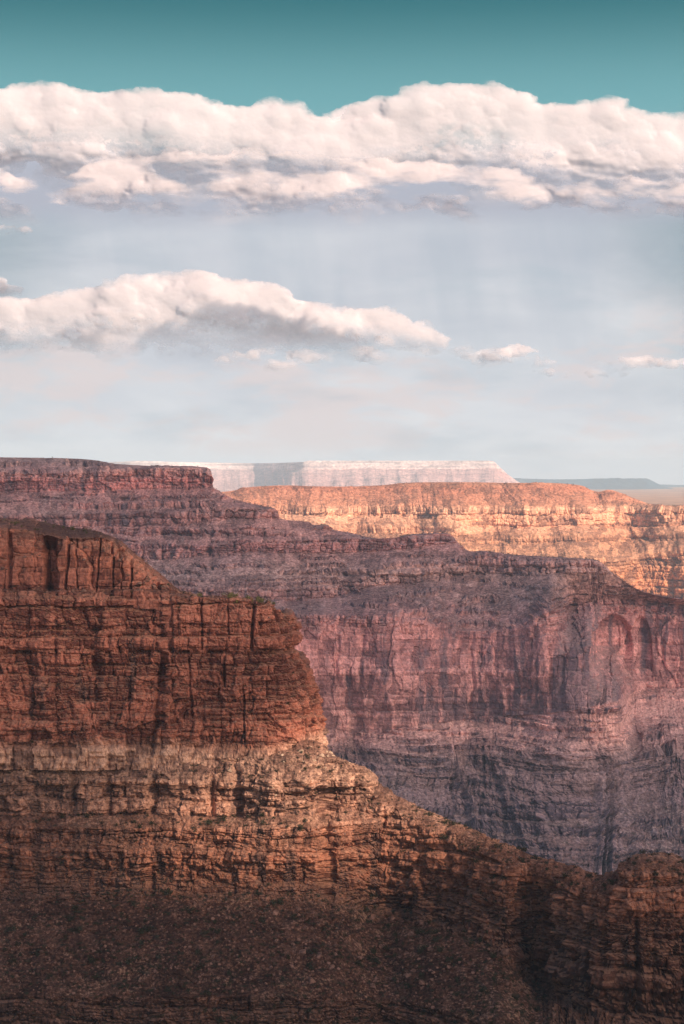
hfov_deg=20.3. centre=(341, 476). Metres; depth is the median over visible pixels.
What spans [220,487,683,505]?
desert plain
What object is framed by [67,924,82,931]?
shrub
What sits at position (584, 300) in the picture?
sky
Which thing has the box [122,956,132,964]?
shrub
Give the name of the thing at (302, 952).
boulder
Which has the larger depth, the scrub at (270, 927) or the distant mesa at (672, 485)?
the distant mesa at (672, 485)
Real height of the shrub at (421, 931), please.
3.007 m
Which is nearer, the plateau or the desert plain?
the plateau
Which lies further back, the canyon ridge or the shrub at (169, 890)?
the canyon ridge
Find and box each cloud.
[0,83,683,187]
[0,150,683,210]
[0,270,448,347]
[0,278,14,293]
[222,348,512,364]
[315,105,351,120]
[482,344,683,371]
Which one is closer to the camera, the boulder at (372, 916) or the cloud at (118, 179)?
the boulder at (372, 916)
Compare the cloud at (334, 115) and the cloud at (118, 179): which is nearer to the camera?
the cloud at (118, 179)
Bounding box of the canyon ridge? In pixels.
[0,457,683,874]
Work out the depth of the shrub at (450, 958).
711.69 m
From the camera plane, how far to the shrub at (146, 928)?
732.21 m
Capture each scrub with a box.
[0,456,683,866]
[0,591,683,1023]
[223,481,683,569]
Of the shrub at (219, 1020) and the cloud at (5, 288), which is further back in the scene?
the cloud at (5, 288)
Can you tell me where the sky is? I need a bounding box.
[0,0,683,484]
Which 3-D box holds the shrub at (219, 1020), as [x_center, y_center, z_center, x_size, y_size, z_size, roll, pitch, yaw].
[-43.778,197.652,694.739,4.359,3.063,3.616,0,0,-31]
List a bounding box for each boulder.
[272,910,278,915]
[299,949,305,954]
[308,977,315,983]
[369,914,375,919]
[500,948,508,956]
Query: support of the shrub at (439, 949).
on the butte
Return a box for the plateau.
[222,482,683,598]
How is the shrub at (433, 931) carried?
on the butte
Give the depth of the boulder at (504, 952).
710.73 m
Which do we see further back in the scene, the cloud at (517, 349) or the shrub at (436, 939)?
the cloud at (517, 349)
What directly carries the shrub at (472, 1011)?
on the butte
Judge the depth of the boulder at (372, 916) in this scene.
748.75 m
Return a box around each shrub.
[8,924,17,931]
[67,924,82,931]
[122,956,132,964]
[143,924,155,930]
[161,887,173,895]
[216,1017,224,1023]
[414,927,424,933]
[426,927,439,934]
[432,936,442,941]
[434,944,443,951]
[445,954,455,961]
[467,1008,476,1016]
[478,985,487,992]
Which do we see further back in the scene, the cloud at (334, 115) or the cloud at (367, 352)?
the cloud at (367, 352)
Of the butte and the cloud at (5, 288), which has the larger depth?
the cloud at (5, 288)
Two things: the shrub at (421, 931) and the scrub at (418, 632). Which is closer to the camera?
the shrub at (421, 931)
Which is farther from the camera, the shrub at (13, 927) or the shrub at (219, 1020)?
the shrub at (13, 927)
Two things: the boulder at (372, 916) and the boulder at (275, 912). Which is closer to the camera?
the boulder at (275, 912)
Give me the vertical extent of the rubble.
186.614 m
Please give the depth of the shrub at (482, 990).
687.29 m
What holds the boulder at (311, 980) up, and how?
on the butte
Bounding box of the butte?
[0,518,683,1023]
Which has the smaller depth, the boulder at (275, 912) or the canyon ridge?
the boulder at (275, 912)
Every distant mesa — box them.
[108,461,519,490]
[513,478,672,488]
[659,484,683,486]
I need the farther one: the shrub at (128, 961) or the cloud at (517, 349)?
the cloud at (517, 349)
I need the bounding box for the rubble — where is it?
[0,519,682,1023]

